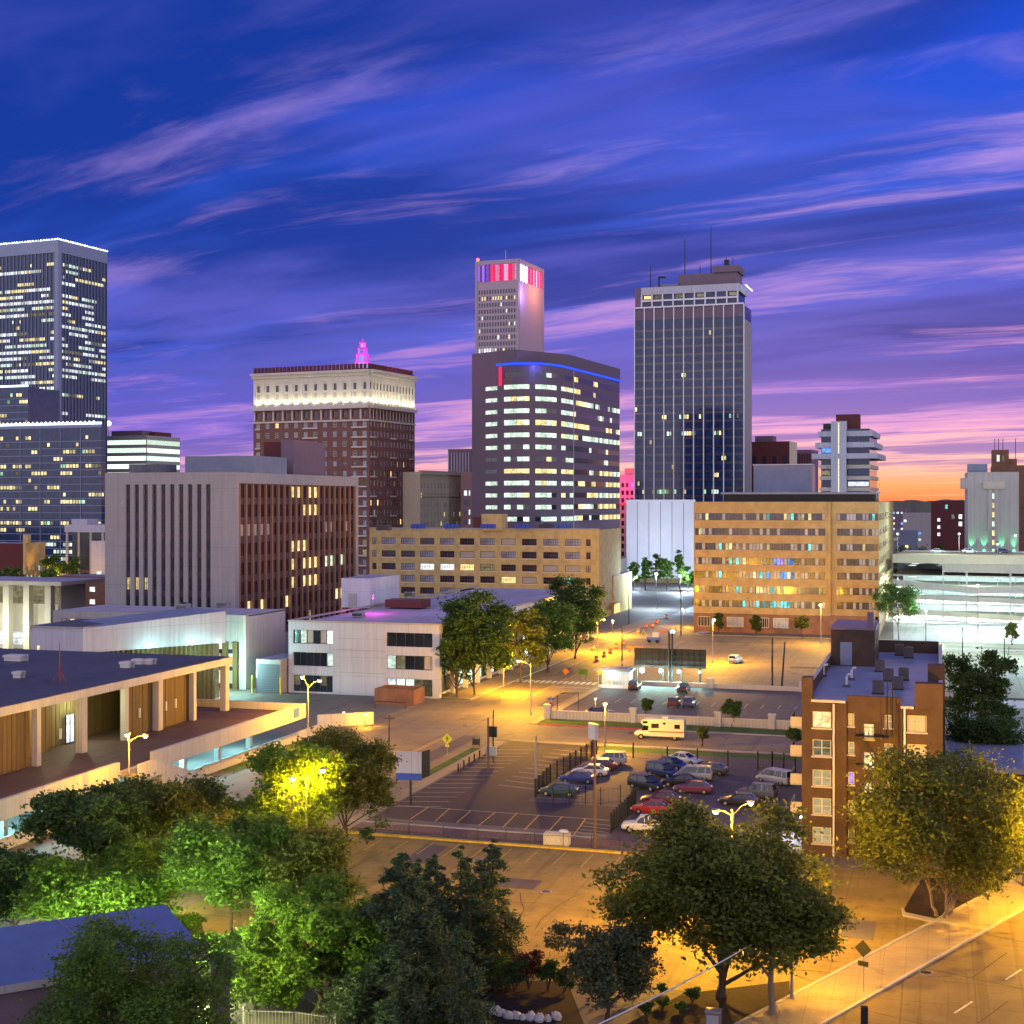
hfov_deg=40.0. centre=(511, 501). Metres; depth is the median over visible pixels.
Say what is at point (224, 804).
broadleaf tree
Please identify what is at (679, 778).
parked car
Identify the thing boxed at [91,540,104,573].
white flats
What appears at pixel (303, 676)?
street lamp
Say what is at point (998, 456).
lit window
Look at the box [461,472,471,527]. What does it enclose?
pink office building
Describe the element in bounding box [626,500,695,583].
panel building
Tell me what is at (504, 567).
window
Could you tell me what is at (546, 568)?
window
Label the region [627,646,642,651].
work barrier
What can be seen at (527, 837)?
sidewalk
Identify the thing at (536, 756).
utility pole
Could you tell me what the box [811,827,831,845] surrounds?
window
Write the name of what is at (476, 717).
asphalt patch
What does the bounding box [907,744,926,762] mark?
window
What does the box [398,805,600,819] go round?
parking lines
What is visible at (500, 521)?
lift house
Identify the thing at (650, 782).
parked car
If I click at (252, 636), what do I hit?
precast building
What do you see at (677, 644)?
sidewalk
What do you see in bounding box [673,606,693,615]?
plaza
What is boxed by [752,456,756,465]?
window
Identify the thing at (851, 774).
window
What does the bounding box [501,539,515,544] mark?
window
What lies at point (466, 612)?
broadleaf tree
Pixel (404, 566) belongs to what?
window
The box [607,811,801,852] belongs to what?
parking lot
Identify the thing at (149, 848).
broadleaf tree
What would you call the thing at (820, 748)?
window
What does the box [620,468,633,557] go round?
magenta lit building
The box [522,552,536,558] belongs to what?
window
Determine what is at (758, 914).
broadleaf tree
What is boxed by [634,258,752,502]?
glass tower
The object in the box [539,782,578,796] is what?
parked car
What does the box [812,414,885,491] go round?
banded tower
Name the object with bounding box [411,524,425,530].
roof panel
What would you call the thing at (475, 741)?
bin frame
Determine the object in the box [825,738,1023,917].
broadleaf tree
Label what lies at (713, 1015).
cabinet
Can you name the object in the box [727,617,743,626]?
window
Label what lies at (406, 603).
roof cooling unit
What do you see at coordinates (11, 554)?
dark shop row
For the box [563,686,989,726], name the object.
parking lot
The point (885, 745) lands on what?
window
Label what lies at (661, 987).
bush
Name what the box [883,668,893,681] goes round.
air conditioner
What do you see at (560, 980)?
shrub
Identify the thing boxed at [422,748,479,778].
grass strip
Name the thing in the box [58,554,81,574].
broadleaf tree
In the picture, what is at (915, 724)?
window
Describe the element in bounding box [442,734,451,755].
pedestrian sign
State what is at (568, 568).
window
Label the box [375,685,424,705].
enclosure
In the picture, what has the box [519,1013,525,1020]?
edging stone
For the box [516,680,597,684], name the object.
crosswalk
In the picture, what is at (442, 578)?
window
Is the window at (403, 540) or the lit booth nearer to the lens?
the lit booth
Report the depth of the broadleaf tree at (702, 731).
200.86 m
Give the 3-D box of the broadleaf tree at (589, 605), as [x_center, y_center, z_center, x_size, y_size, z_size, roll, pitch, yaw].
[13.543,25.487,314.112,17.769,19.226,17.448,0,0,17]
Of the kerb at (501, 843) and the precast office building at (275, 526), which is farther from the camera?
the precast office building at (275, 526)
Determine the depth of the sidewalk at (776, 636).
364.51 m
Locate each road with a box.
[0,615,697,926]
[29,698,469,860]
[500,724,801,752]
[682,635,1023,649]
[826,911,1023,1023]
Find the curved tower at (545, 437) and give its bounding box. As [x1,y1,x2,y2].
[472,350,620,529]
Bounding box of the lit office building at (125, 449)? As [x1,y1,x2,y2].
[107,421,179,472]
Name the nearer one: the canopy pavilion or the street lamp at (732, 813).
the street lamp at (732, 813)
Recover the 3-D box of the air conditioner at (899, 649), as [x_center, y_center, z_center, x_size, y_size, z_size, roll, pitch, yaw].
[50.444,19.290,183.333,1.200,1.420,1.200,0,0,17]
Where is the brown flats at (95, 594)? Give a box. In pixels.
[53,574,104,606]
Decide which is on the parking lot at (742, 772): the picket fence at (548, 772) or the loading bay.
the picket fence at (548, 772)
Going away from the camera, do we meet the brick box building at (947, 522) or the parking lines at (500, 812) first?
the parking lines at (500, 812)
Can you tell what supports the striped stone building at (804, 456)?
on the ground at (659, 599)
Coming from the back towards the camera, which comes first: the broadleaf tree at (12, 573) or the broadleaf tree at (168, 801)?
the broadleaf tree at (12, 573)
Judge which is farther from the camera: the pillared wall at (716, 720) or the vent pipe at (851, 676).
the pillared wall at (716, 720)
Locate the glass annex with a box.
[0,385,59,425]
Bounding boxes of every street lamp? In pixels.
[124,732,148,776]
[289,767,326,906]
[300,675,321,739]
[516,660,531,714]
[596,618,604,652]
[603,702,606,752]
[712,619,714,662]
[712,800,754,828]
[790,962,793,998]
[897,533,898,615]
[996,543,998,614]
[1014,535,1015,615]
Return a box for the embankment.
[641,684,1023,700]
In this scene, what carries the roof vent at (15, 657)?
on the colonnade hall
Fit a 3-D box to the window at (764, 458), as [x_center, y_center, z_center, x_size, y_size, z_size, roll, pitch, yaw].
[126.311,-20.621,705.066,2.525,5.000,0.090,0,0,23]
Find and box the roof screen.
[753,464,814,491]
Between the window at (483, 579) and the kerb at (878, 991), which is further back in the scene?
the window at (483, 579)
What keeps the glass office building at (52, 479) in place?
on the ground at (659, 599)
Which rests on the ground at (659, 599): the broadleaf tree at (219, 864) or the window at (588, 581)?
the broadleaf tree at (219, 864)
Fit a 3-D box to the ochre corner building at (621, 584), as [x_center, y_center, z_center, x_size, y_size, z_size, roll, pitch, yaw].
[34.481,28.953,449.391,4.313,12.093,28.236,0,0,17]
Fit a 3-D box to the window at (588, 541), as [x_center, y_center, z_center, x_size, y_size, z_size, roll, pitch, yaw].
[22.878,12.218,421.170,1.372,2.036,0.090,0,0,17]
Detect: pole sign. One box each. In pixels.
[396,749,429,804]
[588,722,597,755]
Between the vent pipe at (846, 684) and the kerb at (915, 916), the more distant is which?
the vent pipe at (846, 684)
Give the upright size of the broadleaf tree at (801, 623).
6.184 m
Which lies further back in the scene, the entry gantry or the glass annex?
the glass annex
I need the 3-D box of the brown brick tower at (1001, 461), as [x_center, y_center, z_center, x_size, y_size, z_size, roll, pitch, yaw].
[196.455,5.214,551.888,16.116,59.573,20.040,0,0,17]
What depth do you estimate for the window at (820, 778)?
139.31 m
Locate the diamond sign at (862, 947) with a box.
[855,940,870,991]
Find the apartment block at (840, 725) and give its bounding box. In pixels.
[790,612,944,864]
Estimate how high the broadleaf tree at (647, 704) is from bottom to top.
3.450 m
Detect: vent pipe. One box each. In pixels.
[823,664,827,676]
[843,673,850,686]
[848,667,855,680]
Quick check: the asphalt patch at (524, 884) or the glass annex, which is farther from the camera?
the glass annex
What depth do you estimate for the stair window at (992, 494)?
502.18 m
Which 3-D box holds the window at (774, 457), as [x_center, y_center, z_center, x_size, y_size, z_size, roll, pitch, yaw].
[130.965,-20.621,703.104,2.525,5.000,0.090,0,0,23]
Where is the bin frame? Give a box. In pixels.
[472,738,479,746]
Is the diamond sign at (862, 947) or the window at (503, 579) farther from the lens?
the window at (503, 579)
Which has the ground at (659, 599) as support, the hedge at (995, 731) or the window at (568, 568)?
the hedge at (995, 731)
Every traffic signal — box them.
[486,710,496,761]
[548,695,554,709]
[861,1005,867,1023]
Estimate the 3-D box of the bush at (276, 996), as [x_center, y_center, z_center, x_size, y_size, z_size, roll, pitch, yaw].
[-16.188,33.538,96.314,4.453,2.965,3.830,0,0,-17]
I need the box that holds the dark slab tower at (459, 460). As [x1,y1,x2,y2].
[448,449,471,471]
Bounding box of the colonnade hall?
[0,648,232,774]
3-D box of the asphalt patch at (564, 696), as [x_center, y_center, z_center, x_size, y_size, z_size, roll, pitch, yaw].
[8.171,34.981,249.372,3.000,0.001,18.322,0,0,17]
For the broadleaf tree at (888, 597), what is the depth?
351.18 m
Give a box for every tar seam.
[286,655,949,981]
[858,935,1022,1023]
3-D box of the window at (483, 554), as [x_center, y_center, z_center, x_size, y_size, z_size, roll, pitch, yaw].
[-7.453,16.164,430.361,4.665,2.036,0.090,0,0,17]
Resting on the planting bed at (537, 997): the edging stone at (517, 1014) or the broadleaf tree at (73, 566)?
the edging stone at (517, 1014)
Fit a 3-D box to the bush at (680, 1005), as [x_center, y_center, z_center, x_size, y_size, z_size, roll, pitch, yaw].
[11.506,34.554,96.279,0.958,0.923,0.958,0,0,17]
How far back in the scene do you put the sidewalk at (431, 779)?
175.56 m
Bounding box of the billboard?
[634,631,705,682]
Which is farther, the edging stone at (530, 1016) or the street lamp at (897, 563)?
the street lamp at (897, 563)
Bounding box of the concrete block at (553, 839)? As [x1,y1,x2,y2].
[543,831,570,846]
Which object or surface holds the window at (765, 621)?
in the ribbon window building at (777, 562)
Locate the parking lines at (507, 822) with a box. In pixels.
[411,808,585,834]
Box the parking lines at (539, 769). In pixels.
[503,749,584,788]
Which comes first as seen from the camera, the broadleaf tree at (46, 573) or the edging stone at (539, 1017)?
the edging stone at (539, 1017)
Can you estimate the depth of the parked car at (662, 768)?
178.91 m
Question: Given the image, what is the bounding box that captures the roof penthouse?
[341,574,398,607]
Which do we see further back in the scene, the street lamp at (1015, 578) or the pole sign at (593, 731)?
the street lamp at (1015, 578)
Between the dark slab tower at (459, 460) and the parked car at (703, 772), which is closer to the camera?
the parked car at (703, 772)
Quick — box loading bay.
[240,653,287,694]
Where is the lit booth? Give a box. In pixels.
[594,666,635,688]
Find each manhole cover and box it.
[540,890,551,892]
[918,970,932,974]
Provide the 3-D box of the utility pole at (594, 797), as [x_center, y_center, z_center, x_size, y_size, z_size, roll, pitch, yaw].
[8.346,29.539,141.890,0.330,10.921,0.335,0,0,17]
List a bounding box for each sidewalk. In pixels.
[335,741,506,830]
[352,822,717,852]
[442,617,663,699]
[508,739,603,745]
[527,685,601,723]
[633,641,686,670]
[692,634,896,639]
[740,876,1023,1023]
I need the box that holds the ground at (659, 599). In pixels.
[7,563,1023,1023]
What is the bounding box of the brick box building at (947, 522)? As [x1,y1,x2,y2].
[931,501,964,550]
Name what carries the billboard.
on the embankment
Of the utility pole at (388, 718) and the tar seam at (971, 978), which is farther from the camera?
the utility pole at (388, 718)
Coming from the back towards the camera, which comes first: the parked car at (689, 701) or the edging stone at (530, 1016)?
the parked car at (689, 701)
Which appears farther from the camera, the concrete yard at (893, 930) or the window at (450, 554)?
the window at (450, 554)
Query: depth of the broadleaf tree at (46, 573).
459.87 m
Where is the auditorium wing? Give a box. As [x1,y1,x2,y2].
[81,607,224,698]
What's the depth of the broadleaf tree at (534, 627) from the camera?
270.43 m
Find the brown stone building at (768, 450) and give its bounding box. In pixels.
[752,436,796,491]
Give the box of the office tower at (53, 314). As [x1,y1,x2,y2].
[0,238,107,472]
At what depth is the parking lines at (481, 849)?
140.41 m
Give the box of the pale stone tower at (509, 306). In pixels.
[475,250,543,353]
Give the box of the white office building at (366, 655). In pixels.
[288,585,588,698]
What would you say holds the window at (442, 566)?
in the buff brick building at (421, 562)
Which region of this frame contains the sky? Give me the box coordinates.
[0,0,1023,500]
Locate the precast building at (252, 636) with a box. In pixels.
[53,605,284,689]
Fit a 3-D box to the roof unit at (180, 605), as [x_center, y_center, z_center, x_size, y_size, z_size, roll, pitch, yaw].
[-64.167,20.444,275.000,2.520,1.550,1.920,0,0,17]
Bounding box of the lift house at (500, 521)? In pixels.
[473,514,507,530]
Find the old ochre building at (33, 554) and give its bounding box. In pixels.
[23,534,44,576]
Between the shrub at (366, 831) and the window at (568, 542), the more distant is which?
the window at (568, 542)
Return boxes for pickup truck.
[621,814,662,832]
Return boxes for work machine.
[640,630,660,642]
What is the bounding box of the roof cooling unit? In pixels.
[385,598,430,607]
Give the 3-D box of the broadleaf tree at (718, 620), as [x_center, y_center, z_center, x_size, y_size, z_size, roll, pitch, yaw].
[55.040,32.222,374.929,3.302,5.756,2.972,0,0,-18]
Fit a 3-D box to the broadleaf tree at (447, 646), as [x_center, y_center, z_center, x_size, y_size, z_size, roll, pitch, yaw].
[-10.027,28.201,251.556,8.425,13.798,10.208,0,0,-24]
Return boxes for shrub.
[356,826,374,844]
[470,955,491,980]
[478,952,512,990]
[504,956,529,990]
[514,949,549,989]
[537,958,559,990]
[553,966,576,993]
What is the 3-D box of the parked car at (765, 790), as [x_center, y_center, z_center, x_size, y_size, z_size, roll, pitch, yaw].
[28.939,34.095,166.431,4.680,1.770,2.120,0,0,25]
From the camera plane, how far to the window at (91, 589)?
406.13 m
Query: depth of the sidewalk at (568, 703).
244.65 m
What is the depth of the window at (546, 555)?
424.63 m
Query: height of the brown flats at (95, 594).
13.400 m
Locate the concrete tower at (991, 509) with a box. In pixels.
[960,464,1018,551]
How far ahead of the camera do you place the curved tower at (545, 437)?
481.84 m
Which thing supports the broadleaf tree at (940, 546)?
on the ground at (659, 599)
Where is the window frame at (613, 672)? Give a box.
[598,672,621,684]
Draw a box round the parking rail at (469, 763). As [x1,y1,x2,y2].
[458,743,492,771]
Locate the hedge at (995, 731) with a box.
[945,713,1023,745]
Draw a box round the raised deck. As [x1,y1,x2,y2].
[0,699,325,848]
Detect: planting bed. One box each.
[475,981,583,1023]
[628,981,789,1023]
[904,873,1019,917]
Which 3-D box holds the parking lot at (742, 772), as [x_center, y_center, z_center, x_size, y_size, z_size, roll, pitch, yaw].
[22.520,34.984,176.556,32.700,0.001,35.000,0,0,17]
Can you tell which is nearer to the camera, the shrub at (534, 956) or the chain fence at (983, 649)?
the shrub at (534, 956)
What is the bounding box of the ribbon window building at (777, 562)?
[694,492,892,634]
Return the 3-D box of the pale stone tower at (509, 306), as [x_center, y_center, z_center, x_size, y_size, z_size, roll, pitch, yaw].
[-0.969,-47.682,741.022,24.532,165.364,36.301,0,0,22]
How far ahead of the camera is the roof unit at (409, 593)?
329.37 m
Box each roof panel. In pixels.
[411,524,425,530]
[444,524,458,530]
[481,524,495,530]
[515,524,529,530]
[556,524,570,527]
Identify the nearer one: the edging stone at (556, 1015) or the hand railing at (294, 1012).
the hand railing at (294, 1012)
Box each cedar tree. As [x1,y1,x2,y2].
[368,923,496,1023]
[408,837,535,999]
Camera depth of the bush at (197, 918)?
112.27 m
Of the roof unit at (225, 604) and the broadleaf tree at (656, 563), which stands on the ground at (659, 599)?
the broadleaf tree at (656, 563)
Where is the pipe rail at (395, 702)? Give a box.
[375,701,405,708]
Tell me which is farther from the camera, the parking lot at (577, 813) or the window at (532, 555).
the window at (532, 555)
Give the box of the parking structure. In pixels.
[64,519,104,574]
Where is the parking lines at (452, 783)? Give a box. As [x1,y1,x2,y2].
[401,767,504,806]
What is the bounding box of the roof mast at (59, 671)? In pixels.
[52,642,66,682]
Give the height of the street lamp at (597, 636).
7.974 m
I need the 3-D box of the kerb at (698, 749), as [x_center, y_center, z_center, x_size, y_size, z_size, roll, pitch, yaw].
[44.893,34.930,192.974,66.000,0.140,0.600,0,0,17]
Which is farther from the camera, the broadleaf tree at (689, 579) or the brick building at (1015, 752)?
the broadleaf tree at (689, 579)
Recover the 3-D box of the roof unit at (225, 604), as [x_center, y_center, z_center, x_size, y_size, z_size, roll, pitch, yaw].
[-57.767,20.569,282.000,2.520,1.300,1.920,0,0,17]
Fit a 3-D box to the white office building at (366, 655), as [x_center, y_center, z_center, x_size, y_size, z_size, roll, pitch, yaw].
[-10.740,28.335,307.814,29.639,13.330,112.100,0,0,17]
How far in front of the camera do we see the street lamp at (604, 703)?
196.37 m
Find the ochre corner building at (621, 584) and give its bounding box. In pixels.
[611,571,631,614]
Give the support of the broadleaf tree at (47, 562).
on the ground at (659, 599)
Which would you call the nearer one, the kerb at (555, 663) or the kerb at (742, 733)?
the kerb at (742, 733)
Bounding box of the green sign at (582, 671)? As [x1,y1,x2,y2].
[578,669,586,674]
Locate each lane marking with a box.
[60,648,629,918]
[415,648,631,751]
[954,1001,971,1012]
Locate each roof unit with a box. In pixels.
[176,602,190,608]
[216,601,231,607]
[351,611,364,617]
[376,524,391,530]
[404,590,414,596]
[539,523,553,527]
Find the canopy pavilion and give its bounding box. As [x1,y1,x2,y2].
[0,576,102,648]
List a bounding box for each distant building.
[893,508,906,529]
[893,530,917,565]
[903,512,930,550]
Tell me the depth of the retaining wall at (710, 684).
263.02 m
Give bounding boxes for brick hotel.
[250,363,417,575]
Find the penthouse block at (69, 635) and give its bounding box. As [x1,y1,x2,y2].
[30,619,102,650]
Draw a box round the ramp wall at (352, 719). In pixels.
[317,711,373,726]
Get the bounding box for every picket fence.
[534,740,596,797]
[552,785,620,805]
[610,787,636,832]
[757,751,795,772]
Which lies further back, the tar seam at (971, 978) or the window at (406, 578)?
the window at (406, 578)
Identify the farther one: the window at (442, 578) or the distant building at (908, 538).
the distant building at (908, 538)
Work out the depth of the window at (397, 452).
512.46 m
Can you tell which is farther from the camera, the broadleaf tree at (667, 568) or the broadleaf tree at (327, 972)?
the broadleaf tree at (667, 568)
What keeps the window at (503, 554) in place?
in the buff brick building at (421, 562)
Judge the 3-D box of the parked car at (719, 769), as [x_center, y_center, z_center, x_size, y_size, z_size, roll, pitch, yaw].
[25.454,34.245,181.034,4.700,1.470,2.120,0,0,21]
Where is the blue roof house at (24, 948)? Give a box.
[0,905,233,1023]
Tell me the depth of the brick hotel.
509.19 m
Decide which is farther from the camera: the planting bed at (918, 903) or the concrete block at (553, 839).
the concrete block at (553, 839)
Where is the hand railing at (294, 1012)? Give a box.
[242,1006,335,1023]
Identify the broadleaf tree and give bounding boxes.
[0,566,26,576]
[0,838,61,927]
[4,778,154,859]
[4,837,198,925]
[8,894,259,1023]
[37,553,66,576]
[39,569,56,576]
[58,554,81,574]
[73,829,182,906]
[93,767,245,864]
[156,806,301,933]
[196,793,264,828]
[196,920,327,1011]
[230,738,358,837]
[230,864,390,1014]
[247,818,366,943]
[289,721,407,836]
[300,920,385,988]
[435,622,478,696]
[436,588,521,694]
[494,605,556,682]
[518,599,583,672]
[536,919,667,1020]
[542,574,609,658]
[582,791,858,997]
[627,562,640,588]
[640,557,652,590]
[641,698,653,713]
[648,553,663,588]
[656,558,675,590]
[674,549,685,588]
[681,566,693,591]
[696,726,709,746]
[703,850,864,1014]
[713,612,723,632]
[719,698,742,726]
[749,615,763,635]
[784,726,801,741]
[793,615,809,637]
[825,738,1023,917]
[866,580,925,639]
[893,544,918,578]
[936,544,946,550]
[942,647,1023,724]
[995,772,1023,886]
[1004,622,1019,644]
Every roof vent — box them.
[3,654,28,660]
[12,671,25,677]
[119,661,135,667]
[131,658,143,664]
[143,658,156,664]
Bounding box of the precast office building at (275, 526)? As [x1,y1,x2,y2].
[105,440,357,653]
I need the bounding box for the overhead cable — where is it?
[598,942,755,1023]
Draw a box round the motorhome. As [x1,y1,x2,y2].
[634,716,685,740]
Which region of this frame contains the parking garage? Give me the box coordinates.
[893,550,1023,623]
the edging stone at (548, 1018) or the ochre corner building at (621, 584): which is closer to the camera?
the edging stone at (548, 1018)
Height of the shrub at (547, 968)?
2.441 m
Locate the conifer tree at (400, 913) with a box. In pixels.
[304,851,500,1023]
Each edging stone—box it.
[489,1005,500,1014]
[496,1008,505,1016]
[503,1010,513,1018]
[513,1010,520,1019]
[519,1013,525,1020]
[525,1011,535,1021]
[534,1012,544,1022]
[544,1014,551,1021]
[551,1011,561,1020]
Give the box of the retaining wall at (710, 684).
[642,678,968,697]
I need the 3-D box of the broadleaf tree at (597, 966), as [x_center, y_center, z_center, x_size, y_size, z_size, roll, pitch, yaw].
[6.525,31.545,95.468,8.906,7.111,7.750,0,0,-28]
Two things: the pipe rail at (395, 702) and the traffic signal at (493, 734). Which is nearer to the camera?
the traffic signal at (493, 734)
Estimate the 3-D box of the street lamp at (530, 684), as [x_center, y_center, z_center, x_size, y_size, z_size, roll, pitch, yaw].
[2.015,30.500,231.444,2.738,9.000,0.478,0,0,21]
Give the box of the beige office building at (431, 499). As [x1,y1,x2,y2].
[403,470,460,527]
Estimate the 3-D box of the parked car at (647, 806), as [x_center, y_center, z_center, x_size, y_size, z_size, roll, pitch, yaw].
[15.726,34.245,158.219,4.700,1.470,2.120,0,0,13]
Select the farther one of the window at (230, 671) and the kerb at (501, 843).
the window at (230, 671)
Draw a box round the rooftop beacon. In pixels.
[355,338,369,363]
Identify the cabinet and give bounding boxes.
[704,1007,721,1023]
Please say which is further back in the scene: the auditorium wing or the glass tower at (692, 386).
the glass tower at (692, 386)
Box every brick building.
[369,527,620,618]
[945,735,1023,824]
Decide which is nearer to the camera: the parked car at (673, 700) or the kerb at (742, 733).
the kerb at (742, 733)
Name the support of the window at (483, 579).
in the buff brick building at (421, 562)
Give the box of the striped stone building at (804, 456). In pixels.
[797,450,817,491]
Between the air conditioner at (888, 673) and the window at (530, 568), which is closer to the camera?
the air conditioner at (888, 673)
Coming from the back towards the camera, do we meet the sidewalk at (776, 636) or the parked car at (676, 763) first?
the sidewalk at (776, 636)
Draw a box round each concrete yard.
[178,833,904,991]
[775,865,1003,991]
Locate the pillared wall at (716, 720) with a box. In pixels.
[543,703,951,734]
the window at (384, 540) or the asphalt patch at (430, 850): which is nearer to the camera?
the asphalt patch at (430, 850)
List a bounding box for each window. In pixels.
[89,587,94,591]
[89,599,94,603]
[229,670,231,683]
[257,382,412,402]
[326,461,365,574]
[370,452,409,524]
[382,538,395,543]
[382,550,395,556]
[382,563,395,569]
[401,538,414,543]
[401,550,414,556]
[401,563,414,569]
[401,575,414,581]
[401,587,414,592]
[420,538,433,544]
[420,551,433,556]
[420,563,433,569]
[420,575,433,581]
[420,587,433,593]
[440,538,453,544]
[440,551,453,557]
[440,564,453,569]
[440,576,453,581]
[440,588,453,593]
[460,538,473,544]
[460,551,473,557]
[460,564,473,570]
[460,576,473,582]
[479,334,514,352]
[480,538,494,544]
[480,551,494,557]
[480,564,494,570]
[480,576,494,582]
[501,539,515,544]
[501,551,515,557]
[501,564,515,570]
[501,577,515,582]
[522,539,536,545]
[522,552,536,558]
[522,565,536,571]
[522,577,536,583]
[543,539,557,545]
[543,552,557,558]
[543,565,557,571]
[543,577,555,583]
[565,539,579,545]
[565,552,579,558]
[565,565,579,571]
[586,539,590,545]
[586,552,590,558]
[586,566,590,571]
[586,578,590,584]
[644,292,736,298]
[651,723,658,728]
[698,616,709,625]
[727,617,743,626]
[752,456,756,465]
[760,618,768,627]
[762,456,766,463]
[772,455,776,463]
[773,618,787,627]
[782,455,786,463]
[811,711,831,729]
[811,739,831,757]
[811,769,831,787]
[811,798,831,816]
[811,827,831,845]
[822,448,868,485]
[847,713,854,727]
[847,742,854,755]
[847,772,854,785]
[863,724,874,740]
[864,752,873,768]
[883,715,893,729]
[884,743,892,755]
[893,512,902,529]
[906,715,927,733]
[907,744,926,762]
[992,494,993,550]
[997,455,1003,460]
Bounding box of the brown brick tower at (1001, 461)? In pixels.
[991,438,1023,551]
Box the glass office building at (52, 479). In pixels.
[0,421,105,562]
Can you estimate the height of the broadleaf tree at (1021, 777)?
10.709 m
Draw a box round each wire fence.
[375,819,648,852]
[596,741,728,766]
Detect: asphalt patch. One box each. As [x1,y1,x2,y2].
[404,844,447,863]
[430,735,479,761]
[459,714,497,720]
[497,877,541,889]
[537,692,577,706]
[566,659,598,668]
[648,695,668,697]
[790,666,818,668]
[838,920,875,939]
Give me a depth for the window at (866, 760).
138.36 m
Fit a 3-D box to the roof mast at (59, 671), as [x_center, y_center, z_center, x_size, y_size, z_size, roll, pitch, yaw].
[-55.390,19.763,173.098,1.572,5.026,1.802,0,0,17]
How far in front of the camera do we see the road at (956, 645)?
352.54 m
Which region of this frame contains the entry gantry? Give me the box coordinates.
[557,692,578,710]
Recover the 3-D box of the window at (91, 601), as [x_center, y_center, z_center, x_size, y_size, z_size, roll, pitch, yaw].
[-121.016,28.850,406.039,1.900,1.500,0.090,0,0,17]
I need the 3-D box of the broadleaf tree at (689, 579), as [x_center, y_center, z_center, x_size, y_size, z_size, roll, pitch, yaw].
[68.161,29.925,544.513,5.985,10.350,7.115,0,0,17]
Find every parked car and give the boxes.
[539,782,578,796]
[558,770,596,783]
[572,763,609,776]
[581,757,617,770]
[585,706,614,712]
[591,750,626,765]
[627,772,664,791]
[628,679,641,690]
[630,799,672,813]
[640,790,681,803]
[645,760,678,777]
[658,756,685,769]
[661,773,699,786]
[667,696,680,707]
[668,751,702,763]
[673,779,712,794]
[674,764,712,780]
[676,682,689,692]
[682,696,695,707]
[703,761,728,775]
[718,791,759,807]
[728,654,742,663]
[736,781,777,798]
[755,767,791,785]
[930,548,945,552]
[961,548,977,552]
[995,548,1011,552]
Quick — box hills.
[879,499,964,512]
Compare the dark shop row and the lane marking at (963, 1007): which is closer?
the lane marking at (963, 1007)
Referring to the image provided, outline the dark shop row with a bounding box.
[0,542,45,576]
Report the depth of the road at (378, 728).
216.34 m
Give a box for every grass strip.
[221,762,253,771]
[271,734,319,753]
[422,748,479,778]
[538,719,801,735]
[598,746,801,760]
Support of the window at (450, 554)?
in the buff brick building at (421, 562)
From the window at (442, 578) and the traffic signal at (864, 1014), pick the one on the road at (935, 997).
the traffic signal at (864, 1014)
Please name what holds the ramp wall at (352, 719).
on the ground at (659, 599)
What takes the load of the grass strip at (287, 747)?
on the ground at (659, 599)
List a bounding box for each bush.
[177,911,206,934]
[189,929,221,947]
[241,973,302,1013]
[637,999,655,1016]
[656,982,667,992]
[656,995,670,1008]
[673,1001,686,1012]
[683,986,700,1001]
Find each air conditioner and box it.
[872,680,883,694]
[874,659,884,671]
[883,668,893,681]
[892,676,903,689]
[895,644,903,655]
[898,667,908,680]
[904,647,913,658]
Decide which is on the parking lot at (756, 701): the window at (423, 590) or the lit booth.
the lit booth
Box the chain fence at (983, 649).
[946,646,1019,654]
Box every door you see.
[65,714,73,744]
[348,593,356,606]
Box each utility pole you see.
[383,715,394,750]
[487,718,488,770]
[535,735,536,778]
[593,740,595,848]
[621,625,622,665]
[628,590,628,623]
[771,638,772,685]
[781,642,785,685]
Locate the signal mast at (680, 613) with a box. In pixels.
[670,590,691,635]
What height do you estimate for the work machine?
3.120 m
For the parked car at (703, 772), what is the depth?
176.25 m
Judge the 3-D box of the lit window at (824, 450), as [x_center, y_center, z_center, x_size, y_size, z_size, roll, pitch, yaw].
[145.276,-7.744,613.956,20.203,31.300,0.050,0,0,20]
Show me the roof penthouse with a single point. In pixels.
(363, 590)
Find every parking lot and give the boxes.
[377,742,601,825]
[494,801,632,833]
[528,751,801,818]
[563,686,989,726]
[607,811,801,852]
[632,641,1023,697]
[893,620,1023,707]
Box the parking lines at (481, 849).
[348,837,620,866]
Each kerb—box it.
[344,831,654,855]
[349,819,596,838]
[470,617,664,699]
[539,724,641,729]
[606,744,789,754]
[686,731,785,736]
[733,875,1022,1023]
[818,907,1023,1023]
[901,908,957,925]
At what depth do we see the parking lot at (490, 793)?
171.78 m
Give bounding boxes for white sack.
[559,829,568,833]

